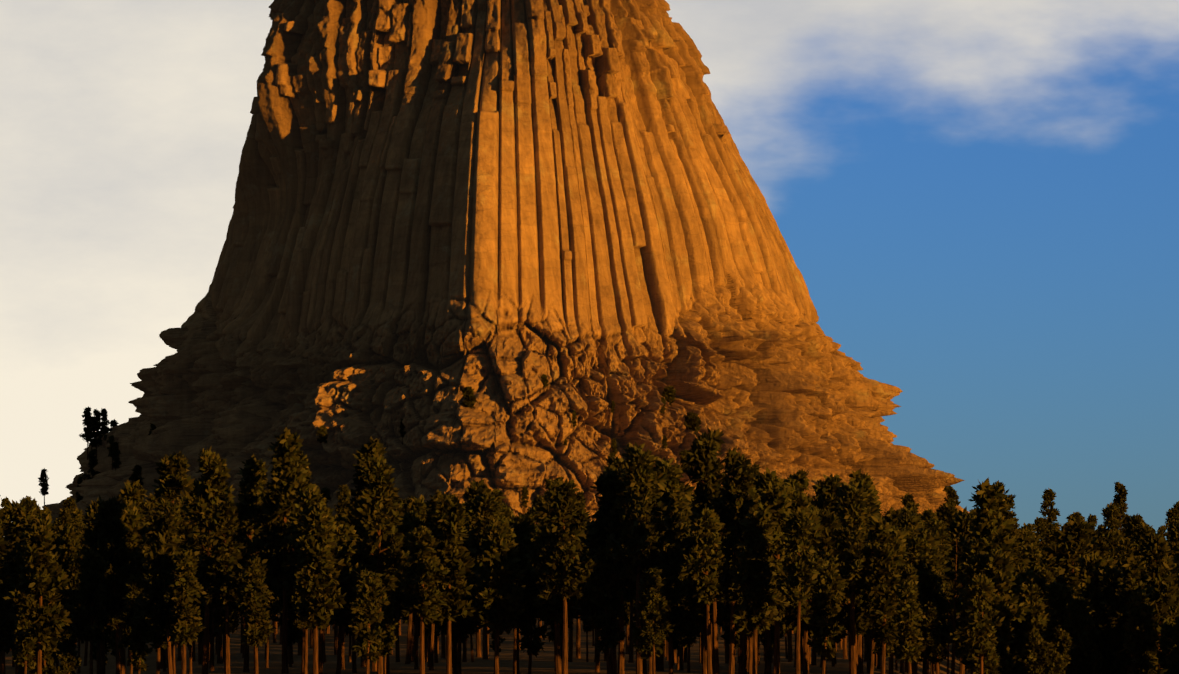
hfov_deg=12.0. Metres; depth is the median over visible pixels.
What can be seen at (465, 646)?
pine tree
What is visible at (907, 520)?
pine tree
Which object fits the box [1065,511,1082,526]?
pine tree
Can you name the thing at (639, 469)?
pine tree
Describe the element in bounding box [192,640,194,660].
pine tree
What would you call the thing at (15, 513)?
pine tree
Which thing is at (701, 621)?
pine tree
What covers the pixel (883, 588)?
pine tree
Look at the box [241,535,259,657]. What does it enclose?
pine tree
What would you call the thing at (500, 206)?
devils tower
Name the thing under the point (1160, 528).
pine tree
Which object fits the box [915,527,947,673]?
pine tree
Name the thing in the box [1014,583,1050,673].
pine tree
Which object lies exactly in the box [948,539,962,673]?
pine tree
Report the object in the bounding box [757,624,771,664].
pine tree
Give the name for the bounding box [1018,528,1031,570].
pine tree
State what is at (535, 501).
pine tree
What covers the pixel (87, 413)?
pine tree
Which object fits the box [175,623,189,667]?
pine tree
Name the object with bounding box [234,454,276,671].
pine tree
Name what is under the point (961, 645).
pine tree
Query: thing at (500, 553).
pine tree
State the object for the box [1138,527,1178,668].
pine tree
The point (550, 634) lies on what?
pine tree
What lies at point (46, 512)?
pine tree
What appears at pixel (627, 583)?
pine tree
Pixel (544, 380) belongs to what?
pine tree
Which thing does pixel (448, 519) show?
pine tree
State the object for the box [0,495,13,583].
pine tree
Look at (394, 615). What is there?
pine tree
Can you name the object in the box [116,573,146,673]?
pine tree
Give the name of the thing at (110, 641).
pine tree
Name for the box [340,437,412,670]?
pine tree
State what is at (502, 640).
pine tree
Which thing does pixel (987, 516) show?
pine tree
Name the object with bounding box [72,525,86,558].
pine tree
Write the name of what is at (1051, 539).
pine tree
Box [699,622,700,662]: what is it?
pine tree
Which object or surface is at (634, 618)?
pine tree
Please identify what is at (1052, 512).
pine tree
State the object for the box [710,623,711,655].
pine tree
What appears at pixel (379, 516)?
pine tree
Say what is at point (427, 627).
pine tree
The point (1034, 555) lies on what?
pine tree
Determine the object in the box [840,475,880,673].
pine tree
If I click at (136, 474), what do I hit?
pine tree
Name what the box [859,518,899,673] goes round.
pine tree
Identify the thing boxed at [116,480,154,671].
pine tree
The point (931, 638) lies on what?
pine tree
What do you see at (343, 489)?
pine tree
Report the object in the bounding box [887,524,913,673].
pine tree
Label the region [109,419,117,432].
pine tree
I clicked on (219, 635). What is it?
pine tree
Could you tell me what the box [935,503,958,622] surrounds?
pine tree
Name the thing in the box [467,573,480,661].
pine tree
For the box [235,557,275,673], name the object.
pine tree
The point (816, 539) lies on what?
pine tree
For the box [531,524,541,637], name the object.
pine tree
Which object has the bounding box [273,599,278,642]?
pine tree
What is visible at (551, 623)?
pine tree
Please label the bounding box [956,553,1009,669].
pine tree
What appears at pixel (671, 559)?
pine tree
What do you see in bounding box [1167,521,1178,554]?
pine tree
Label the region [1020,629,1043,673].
pine tree
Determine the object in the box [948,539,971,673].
pine tree
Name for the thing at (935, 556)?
pine tree
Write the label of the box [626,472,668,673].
pine tree
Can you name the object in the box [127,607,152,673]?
pine tree
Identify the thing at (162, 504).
pine tree
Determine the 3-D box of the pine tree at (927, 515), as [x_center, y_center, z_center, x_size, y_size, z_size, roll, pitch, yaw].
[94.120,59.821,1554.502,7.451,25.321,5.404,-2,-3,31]
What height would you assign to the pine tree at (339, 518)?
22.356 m
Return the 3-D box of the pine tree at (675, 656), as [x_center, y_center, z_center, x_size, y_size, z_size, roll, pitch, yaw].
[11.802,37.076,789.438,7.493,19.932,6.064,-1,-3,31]
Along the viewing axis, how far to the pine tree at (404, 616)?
784.48 m
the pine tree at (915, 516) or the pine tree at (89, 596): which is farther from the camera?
the pine tree at (915, 516)
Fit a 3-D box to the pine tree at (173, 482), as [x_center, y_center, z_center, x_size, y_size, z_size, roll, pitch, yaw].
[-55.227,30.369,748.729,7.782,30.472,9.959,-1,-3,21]
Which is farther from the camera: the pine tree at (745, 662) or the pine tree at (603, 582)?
the pine tree at (745, 662)
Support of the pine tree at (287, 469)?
on the ground
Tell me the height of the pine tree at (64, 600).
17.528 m
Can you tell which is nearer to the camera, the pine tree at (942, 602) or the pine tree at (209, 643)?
the pine tree at (942, 602)
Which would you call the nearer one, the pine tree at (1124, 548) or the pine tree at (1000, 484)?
the pine tree at (1124, 548)
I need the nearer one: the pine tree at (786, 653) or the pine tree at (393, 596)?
the pine tree at (393, 596)
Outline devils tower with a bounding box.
[42,0,969,546]
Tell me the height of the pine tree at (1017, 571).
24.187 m
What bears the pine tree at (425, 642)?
on the ground
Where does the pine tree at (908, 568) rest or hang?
on the ground
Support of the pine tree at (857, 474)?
on the ground
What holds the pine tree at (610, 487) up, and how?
on the ground
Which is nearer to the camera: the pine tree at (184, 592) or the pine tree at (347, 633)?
the pine tree at (184, 592)
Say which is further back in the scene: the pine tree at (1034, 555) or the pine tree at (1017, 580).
the pine tree at (1034, 555)
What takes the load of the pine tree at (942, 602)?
on the ground
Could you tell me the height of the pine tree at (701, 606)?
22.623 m
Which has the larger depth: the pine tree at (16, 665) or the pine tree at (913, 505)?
the pine tree at (913, 505)
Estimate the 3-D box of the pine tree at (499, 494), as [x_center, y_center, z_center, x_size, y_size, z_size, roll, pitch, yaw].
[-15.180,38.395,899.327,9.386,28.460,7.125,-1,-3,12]
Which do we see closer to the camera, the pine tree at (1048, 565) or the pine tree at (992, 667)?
the pine tree at (992, 667)
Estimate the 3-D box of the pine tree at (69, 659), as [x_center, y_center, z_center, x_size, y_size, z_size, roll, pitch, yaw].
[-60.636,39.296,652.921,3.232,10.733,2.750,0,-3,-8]
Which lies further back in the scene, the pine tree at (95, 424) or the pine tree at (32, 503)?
the pine tree at (95, 424)
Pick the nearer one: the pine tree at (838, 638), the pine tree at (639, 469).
the pine tree at (639, 469)
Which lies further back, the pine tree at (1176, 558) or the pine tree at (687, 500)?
the pine tree at (1176, 558)
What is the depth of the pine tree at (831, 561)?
695.88 m
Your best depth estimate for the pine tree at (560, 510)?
641.92 m
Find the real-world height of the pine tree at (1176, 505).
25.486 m
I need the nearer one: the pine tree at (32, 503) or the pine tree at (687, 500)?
the pine tree at (687, 500)
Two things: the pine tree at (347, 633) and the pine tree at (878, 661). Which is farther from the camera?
the pine tree at (347, 633)
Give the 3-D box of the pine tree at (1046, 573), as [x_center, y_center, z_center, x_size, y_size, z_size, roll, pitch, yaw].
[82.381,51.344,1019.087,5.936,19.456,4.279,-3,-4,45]
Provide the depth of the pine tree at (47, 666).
662.36 m
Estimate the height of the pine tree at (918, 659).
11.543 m
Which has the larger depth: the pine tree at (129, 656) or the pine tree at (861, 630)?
the pine tree at (129, 656)
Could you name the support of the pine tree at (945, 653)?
on the ground
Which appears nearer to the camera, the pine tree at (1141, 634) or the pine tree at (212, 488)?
the pine tree at (1141, 634)
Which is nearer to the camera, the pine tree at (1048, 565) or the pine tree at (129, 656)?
the pine tree at (129, 656)
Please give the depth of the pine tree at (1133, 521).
1226.11 m
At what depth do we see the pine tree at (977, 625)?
648.25 m
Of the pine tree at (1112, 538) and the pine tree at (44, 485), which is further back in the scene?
the pine tree at (44, 485)
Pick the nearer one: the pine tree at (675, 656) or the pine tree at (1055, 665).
the pine tree at (1055, 665)
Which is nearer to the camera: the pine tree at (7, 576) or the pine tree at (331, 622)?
the pine tree at (7, 576)
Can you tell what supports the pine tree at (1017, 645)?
on the ground
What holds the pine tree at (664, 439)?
on the devils tower
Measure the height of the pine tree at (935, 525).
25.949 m
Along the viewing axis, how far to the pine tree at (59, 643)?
683.59 m
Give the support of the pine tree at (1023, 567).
on the ground
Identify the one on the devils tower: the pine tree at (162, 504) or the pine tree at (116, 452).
the pine tree at (116, 452)
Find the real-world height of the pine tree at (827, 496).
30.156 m
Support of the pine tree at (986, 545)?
on the ground
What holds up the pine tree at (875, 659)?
on the ground
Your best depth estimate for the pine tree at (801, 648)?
716.44 m
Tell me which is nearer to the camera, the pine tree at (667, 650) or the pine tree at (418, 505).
the pine tree at (418, 505)
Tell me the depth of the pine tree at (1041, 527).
1704.88 m
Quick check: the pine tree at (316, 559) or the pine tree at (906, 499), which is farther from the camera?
the pine tree at (906, 499)
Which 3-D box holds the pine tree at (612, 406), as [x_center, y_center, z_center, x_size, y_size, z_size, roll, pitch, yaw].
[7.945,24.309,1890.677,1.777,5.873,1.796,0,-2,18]
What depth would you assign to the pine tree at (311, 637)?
939.65 m
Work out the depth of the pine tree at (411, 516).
734.70 m
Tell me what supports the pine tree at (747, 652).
on the ground
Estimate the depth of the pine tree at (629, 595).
769.95 m
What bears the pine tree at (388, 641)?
on the ground
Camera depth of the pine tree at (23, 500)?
1680.90 m
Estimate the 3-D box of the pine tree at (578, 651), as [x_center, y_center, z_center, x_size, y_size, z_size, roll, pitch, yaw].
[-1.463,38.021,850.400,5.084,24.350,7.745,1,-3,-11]
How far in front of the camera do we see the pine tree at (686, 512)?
750.35 m
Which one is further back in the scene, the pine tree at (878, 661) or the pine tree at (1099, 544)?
the pine tree at (1099, 544)
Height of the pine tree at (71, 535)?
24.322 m
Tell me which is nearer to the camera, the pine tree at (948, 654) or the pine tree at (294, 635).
the pine tree at (294, 635)
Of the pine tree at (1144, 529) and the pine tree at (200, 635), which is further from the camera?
the pine tree at (1144, 529)
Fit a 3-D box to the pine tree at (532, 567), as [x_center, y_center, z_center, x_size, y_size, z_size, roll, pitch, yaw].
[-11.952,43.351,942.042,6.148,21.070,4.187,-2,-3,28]
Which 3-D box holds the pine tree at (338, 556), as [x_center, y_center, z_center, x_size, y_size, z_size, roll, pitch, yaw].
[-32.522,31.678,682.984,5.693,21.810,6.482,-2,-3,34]
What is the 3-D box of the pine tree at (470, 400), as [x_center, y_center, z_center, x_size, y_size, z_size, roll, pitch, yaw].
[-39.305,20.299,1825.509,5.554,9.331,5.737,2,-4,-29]
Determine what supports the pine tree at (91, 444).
on the devils tower
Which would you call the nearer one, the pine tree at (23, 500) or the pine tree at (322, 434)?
the pine tree at (23, 500)
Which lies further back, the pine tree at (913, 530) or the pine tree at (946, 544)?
the pine tree at (946, 544)
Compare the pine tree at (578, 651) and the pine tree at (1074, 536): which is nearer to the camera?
the pine tree at (1074, 536)
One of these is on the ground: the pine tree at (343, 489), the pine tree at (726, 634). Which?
the pine tree at (726, 634)
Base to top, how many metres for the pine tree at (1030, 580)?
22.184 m
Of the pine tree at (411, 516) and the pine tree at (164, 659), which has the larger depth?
the pine tree at (411, 516)
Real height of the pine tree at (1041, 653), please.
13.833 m
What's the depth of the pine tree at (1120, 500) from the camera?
1717.24 m
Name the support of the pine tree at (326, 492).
on the devils tower
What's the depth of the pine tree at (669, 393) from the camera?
1917.13 m
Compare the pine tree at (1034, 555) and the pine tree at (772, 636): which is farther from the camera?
the pine tree at (1034, 555)
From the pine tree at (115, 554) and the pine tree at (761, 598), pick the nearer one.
the pine tree at (761, 598)
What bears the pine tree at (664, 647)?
on the ground
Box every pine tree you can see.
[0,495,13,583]
[0,497,9,518]
[0,500,36,673]
[0,516,11,673]
[3,514,66,662]
[3,524,71,673]
[9,540,18,673]
[12,607,37,673]
[16,498,42,524]
[19,496,31,505]
[27,636,59,673]
[38,468,48,505]
[39,507,55,535]
[42,588,64,665]
[55,507,71,534]
[55,524,82,602]
[55,629,81,673]
[56,587,79,670]
[63,496,76,511]
[64,551,83,643]
[65,549,121,673]
[66,525,108,673]
[70,507,84,527]
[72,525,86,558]
[76,475,82,494]
[79,407,93,459]
[79,495,116,673]
[82,416,95,449]
[82,449,99,479]
[86,495,144,673]
[89,408,106,458]
[89,619,114,664]
[99,506,147,673]
[100,408,110,433]
[107,435,114,469]
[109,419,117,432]
[110,442,121,469]
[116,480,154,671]
[116,499,143,643]
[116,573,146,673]
[127,563,144,665]
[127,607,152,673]
[129,465,144,484]
[131,507,182,673]
[136,572,175,673]
[139,452,197,667]
[147,498,185,668]
[148,423,156,463]
[151,641,172,671]
[164,549,206,673]
[165,580,178,673]
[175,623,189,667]
[176,445,253,673]
[185,476,204,661]
[186,525,219,664]
[189,573,203,673]
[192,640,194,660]
[198,498,244,673]
[202,590,218,667]
[204,483,244,663]
[204,599,216,661]
[210,540,245,633]
[210,605,218,670]
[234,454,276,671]
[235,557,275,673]
[238,569,269,645]
[240,531,255,652]
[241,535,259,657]
[248,427,310,672]
[253,533,282,658]
[262,451,317,663]
[263,575,281,667]
[273,573,301,666]
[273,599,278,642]
[278,485,333,673]
[289,565,328,673]
[292,502,346,673]
[301,515,349,673]
[309,628,312,647]
[316,425,327,442]
[318,620,333,663]
[320,486,330,506]
[323,612,334,661]
[326,625,329,633]
[332,521,362,673]
[333,514,345,524]
[334,485,348,514]
[334,622,337,654]
[335,496,350,515]
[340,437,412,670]
[341,625,344,669]
[342,506,370,672]
[344,452,415,673]
[344,625,360,661]
[348,537,376,666]
[348,567,389,673]
[371,533,403,673]
[374,596,398,673]
[382,603,402,630]
[394,494,427,661]
[394,602,415,655]
[397,508,424,663]
[397,525,449,673]
[399,419,405,444]
[403,600,426,662]
[413,490,449,669]
[413,496,474,673]
[413,616,439,666]
[431,530,437,662]
[433,513,481,673]
[437,572,477,673]
[444,552,476,673]
[445,494,458,499]
[460,386,476,408]
[462,479,498,656]
[462,547,481,661]
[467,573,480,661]
[468,489,500,658]
[469,518,526,673]
[473,488,506,653]
[476,532,500,641]
[490,614,505,651]
[493,539,539,673]
[499,502,513,519]
[501,513,539,673]
[512,567,547,673]
[519,566,533,649]
[520,487,528,512]
[524,511,533,526]
[525,495,543,549]
[526,494,587,673]
[529,524,539,626]
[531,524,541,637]
[536,479,596,673]
[539,536,583,670]
[539,562,562,661]
[540,373,548,387]
[544,479,557,493]
[553,476,563,486]
[560,607,574,661]
[568,499,590,661]
[571,410,576,426]
[573,533,596,661]
[574,491,585,506]
[576,512,591,657]
[578,530,604,671]
[579,615,592,661]
[580,538,624,629]
[581,455,659,673]
[584,543,625,673]
[585,462,642,673]
[605,442,670,673]
[610,438,616,457]
[611,401,615,417]
[616,600,634,652]
[623,545,635,662]
[625,596,635,653]
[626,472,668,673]
[627,604,635,646]
[631,565,674,673]
[637,588,667,673]
[652,468,677,670]
[653,456,694,670]
[658,541,703,673]
[660,397,666,413]
[662,385,676,405]
[662,435,666,453]
[664,637,665,656]
[665,636,683,669]
[666,640,668,660]
[668,494,690,664]
[672,537,693,669]
[673,581,701,672]
[674,650,676,662]
[675,427,731,673]
[679,449,688,469]
[681,411,701,436]
[681,483,693,657]
[681,509,692,536]
[683,506,728,673]
[683,508,724,673]
[689,491,701,663]
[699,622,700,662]
[707,446,774,673]
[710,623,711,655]
[718,585,739,665]
[721,564,739,631]
[723,481,760,673]
[723,554,746,673]
[724,540,767,673]
[728,507,789,673]
[736,481,811,673]
[746,634,748,671]
[749,463,760,482]
[752,467,786,673]
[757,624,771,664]
[760,615,783,662]
[775,507,824,673]
[780,509,834,673]
[780,616,793,661]
[780,628,792,658]
[782,468,813,638]
[785,618,802,670]
[786,485,809,666]
[790,630,792,659]
[794,559,813,673]
[806,558,846,673]
[807,506,820,664]
[809,474,843,660]
[809,552,838,673]
[809,638,810,663]
[812,509,842,666]
[826,481,880,673]
[829,631,847,666]
[830,527,864,673]
[838,468,880,528]
[838,514,847,658]
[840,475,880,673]
[840,541,867,673]
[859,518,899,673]
[860,543,902,673]
[862,629,871,673]
[864,491,884,661]
[871,606,899,656]
[875,638,880,669]
[875,646,876,666]
[881,507,902,526]
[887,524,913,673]
[890,579,926,673]
[892,563,925,651]
[893,640,900,669]
[897,511,920,531]
[898,543,924,673]
[900,507,923,523]
[900,510,924,528]
[901,492,914,508]
[901,524,920,668]
[903,535,935,673]
[904,501,922,521]
[907,605,927,673]
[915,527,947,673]
[915,569,947,673]
[919,607,942,673]
[920,508,935,529]
[926,516,952,599]
[926,564,931,673]
[928,545,944,673]
[931,574,952,673]
[932,530,953,670]
[934,613,949,673]
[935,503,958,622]
[942,506,973,673]
[943,487,960,535]
[944,542,959,649]
[945,533,1014,669]
[947,614,952,673]
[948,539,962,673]
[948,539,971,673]
[949,478,1031,621]
[953,596,973,672]
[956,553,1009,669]
[960,571,1004,673]
[968,628,1002,673]
[978,547,1025,673]
[994,480,1007,495]
[1002,494,1030,552]
[1007,587,1032,673]
[1008,535,1030,569]
[1011,573,1022,589]
[1012,565,1024,575]
[1014,563,1028,571]
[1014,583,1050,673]
[1016,573,1053,643]
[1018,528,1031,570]
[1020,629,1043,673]
[1021,523,1041,547]
[1022,542,1041,573]
[1027,580,1074,653]
[1031,640,1054,673]
[1032,517,1048,549]
[1035,567,1052,587]
[1038,488,1060,537]
[1038,519,1094,640]
[1039,554,1058,583]
[1043,522,1060,547]
[1044,649,1066,673]
[1052,627,1076,673]
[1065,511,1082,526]
[1066,551,1112,672]
[1068,522,1096,571]
[1078,536,1119,597]
[1087,514,1097,532]
[1097,502,1122,539]
[1103,482,1127,537]
[1104,528,1123,565]
[1105,555,1157,673]
[1114,538,1135,567]
[1118,588,1167,673]
[1123,513,1144,544]
[1132,523,1154,563]
[1135,521,1152,554]
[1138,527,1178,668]
[1151,619,1178,673]
[1156,525,1165,539]
[1162,507,1178,540]
[1166,555,1178,587]
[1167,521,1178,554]
[1167,588,1178,622]
[1168,541,1178,576]
[1171,546,1178,588]
[1173,501,1178,516]
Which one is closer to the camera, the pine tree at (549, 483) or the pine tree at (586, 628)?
the pine tree at (586, 628)
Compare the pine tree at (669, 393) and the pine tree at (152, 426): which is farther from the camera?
the pine tree at (152, 426)
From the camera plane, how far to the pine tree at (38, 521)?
688.50 m
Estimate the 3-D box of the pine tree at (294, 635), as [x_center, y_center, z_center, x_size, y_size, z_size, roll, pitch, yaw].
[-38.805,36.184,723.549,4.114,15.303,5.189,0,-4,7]
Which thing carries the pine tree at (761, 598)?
on the ground
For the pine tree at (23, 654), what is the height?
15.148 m
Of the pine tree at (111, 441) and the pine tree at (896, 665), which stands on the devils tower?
the pine tree at (111, 441)
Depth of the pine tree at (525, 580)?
674.32 m
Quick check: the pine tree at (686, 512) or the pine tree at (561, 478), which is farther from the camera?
the pine tree at (561, 478)
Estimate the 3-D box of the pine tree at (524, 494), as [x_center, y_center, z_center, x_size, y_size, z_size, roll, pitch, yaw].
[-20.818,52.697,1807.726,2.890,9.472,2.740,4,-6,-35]
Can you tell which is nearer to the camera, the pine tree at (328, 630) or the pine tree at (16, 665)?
the pine tree at (16, 665)
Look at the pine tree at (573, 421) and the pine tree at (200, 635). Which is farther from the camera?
the pine tree at (573, 421)
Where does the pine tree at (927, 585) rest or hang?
on the ground
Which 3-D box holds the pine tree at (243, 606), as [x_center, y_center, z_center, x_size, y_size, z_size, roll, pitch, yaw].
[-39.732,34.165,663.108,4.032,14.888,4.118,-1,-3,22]
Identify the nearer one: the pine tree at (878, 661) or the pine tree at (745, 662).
the pine tree at (745, 662)
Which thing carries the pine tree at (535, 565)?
on the ground
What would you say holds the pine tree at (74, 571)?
on the ground
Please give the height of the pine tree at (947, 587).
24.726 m
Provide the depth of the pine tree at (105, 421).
2009.44 m
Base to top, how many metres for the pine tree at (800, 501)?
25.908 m
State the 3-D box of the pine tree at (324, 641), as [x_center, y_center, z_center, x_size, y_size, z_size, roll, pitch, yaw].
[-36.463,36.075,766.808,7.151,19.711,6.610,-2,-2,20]
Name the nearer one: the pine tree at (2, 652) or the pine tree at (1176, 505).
the pine tree at (2, 652)
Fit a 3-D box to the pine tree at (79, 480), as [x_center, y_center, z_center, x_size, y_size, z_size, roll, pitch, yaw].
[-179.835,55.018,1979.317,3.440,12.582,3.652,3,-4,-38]
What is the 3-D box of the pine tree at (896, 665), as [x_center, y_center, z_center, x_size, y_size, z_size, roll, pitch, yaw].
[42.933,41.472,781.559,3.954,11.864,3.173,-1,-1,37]
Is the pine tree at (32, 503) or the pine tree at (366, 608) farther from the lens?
the pine tree at (32, 503)
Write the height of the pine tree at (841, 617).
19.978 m
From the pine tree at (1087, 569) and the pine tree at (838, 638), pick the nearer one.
the pine tree at (1087, 569)
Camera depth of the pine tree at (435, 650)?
748.38 m
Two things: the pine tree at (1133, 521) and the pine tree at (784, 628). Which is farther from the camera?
the pine tree at (1133, 521)
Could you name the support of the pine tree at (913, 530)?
on the ground
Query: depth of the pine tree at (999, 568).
676.24 m
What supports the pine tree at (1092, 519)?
on the ground
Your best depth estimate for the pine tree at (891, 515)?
924.13 m
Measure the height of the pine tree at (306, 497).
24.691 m
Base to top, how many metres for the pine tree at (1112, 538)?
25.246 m
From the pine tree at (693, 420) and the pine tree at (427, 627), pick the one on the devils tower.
the pine tree at (693, 420)
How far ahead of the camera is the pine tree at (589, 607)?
694.11 m
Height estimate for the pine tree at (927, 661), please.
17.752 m
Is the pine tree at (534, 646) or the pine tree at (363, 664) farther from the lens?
the pine tree at (363, 664)
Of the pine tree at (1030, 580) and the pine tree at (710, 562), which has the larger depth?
the pine tree at (1030, 580)
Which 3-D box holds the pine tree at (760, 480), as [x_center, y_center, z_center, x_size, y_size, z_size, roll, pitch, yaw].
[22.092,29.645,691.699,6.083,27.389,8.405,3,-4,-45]
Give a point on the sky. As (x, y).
(977, 201)
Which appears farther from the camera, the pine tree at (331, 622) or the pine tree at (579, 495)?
the pine tree at (579, 495)
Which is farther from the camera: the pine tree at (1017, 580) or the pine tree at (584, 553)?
the pine tree at (584, 553)
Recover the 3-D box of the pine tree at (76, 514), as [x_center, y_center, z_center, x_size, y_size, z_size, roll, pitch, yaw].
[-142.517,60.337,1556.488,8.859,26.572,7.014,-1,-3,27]
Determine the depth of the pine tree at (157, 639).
667.60 m
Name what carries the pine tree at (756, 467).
on the devils tower
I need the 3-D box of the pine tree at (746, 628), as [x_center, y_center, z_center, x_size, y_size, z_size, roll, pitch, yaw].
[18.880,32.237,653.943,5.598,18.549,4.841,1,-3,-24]
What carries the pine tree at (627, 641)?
on the ground
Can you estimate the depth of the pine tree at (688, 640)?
697.91 m
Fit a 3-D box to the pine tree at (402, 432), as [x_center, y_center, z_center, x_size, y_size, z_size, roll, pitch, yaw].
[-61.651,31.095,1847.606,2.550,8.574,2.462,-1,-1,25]
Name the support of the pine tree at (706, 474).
on the ground
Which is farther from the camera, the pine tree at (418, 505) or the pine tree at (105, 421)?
the pine tree at (105, 421)
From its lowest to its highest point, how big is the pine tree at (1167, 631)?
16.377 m
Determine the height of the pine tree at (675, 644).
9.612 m
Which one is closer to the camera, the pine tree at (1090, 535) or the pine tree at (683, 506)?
the pine tree at (683, 506)
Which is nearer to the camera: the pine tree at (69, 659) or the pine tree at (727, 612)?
the pine tree at (69, 659)
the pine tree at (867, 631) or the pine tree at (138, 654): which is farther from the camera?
the pine tree at (867, 631)
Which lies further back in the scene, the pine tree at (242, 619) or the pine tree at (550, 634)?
the pine tree at (242, 619)
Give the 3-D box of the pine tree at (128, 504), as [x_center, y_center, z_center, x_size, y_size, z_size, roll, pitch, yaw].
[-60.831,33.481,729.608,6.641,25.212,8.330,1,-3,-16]
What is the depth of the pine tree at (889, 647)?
660.29 m
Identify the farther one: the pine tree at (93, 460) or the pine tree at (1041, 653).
the pine tree at (93, 460)
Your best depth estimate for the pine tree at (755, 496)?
673.35 m
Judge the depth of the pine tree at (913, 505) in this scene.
1636.31 m
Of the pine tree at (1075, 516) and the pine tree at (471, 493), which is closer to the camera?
the pine tree at (471, 493)
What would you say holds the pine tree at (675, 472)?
on the ground
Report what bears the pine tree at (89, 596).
on the ground
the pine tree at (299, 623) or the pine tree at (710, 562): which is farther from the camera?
the pine tree at (299, 623)
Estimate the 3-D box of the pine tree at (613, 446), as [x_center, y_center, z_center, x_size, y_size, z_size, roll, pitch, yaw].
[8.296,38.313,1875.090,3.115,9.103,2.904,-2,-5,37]
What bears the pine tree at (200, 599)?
on the ground
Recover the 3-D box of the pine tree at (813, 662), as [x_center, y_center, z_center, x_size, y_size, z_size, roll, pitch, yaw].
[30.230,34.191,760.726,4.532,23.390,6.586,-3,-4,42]
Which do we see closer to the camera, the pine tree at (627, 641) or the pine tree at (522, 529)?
the pine tree at (522, 529)
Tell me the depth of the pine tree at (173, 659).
656.09 m
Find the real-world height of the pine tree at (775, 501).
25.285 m
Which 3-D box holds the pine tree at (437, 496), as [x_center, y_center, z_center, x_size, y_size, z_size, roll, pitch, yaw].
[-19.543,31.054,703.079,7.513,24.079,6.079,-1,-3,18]
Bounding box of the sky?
[0,0,1178,539]
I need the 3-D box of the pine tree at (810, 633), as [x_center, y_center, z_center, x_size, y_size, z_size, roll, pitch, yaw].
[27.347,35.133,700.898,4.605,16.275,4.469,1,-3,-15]
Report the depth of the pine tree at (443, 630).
686.02 m
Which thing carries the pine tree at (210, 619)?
on the ground
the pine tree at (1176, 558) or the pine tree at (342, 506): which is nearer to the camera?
the pine tree at (1176, 558)
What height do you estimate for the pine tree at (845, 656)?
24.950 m
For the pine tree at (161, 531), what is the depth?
645.64 m
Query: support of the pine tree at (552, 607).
on the ground
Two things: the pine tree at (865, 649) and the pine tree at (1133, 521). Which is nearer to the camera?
the pine tree at (865, 649)
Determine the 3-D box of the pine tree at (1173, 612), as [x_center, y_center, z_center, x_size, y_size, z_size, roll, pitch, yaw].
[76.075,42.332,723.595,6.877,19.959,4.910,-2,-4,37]
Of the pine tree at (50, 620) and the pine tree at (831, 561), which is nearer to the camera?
the pine tree at (50, 620)
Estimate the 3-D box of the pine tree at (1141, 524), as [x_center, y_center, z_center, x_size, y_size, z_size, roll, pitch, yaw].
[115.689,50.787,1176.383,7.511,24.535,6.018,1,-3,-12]
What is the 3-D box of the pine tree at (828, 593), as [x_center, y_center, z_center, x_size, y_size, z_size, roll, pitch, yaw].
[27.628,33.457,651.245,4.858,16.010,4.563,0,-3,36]
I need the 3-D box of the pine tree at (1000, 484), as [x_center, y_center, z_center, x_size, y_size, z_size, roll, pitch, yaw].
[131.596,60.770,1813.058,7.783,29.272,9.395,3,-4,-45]
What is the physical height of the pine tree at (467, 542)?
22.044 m
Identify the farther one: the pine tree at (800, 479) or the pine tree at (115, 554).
the pine tree at (800, 479)
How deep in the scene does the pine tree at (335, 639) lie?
867.81 m
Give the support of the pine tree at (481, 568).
on the ground
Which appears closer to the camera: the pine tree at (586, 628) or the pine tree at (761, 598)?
the pine tree at (761, 598)
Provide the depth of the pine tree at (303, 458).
740.82 m
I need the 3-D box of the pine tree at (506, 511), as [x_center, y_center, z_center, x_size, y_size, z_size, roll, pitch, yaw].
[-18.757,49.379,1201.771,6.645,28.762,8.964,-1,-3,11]
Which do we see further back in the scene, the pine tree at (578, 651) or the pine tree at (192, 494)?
the pine tree at (578, 651)
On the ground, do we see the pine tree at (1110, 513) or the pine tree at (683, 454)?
the pine tree at (1110, 513)
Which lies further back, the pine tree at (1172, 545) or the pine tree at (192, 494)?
the pine tree at (1172, 545)
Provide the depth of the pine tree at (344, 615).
685.68 m
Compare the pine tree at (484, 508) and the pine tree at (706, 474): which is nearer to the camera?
the pine tree at (706, 474)
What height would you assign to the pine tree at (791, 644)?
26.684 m
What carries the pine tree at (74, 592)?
on the ground
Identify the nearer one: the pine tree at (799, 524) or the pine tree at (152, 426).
the pine tree at (799, 524)
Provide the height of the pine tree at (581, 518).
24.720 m
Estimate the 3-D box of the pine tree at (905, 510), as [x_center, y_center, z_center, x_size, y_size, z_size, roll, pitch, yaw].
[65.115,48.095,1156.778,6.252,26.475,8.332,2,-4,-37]
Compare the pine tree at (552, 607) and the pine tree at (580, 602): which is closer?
the pine tree at (552, 607)
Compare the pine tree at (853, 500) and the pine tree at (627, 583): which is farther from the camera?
the pine tree at (627, 583)
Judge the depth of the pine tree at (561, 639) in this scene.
822.00 m
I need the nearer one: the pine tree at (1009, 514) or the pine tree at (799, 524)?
the pine tree at (799, 524)
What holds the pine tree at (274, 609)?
on the ground
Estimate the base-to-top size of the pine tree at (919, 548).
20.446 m
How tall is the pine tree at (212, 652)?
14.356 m
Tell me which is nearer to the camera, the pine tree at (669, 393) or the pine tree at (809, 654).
the pine tree at (809, 654)
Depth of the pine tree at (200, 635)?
743.15 m
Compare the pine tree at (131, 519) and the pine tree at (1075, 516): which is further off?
the pine tree at (1075, 516)
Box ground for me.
[5,604,969,673]

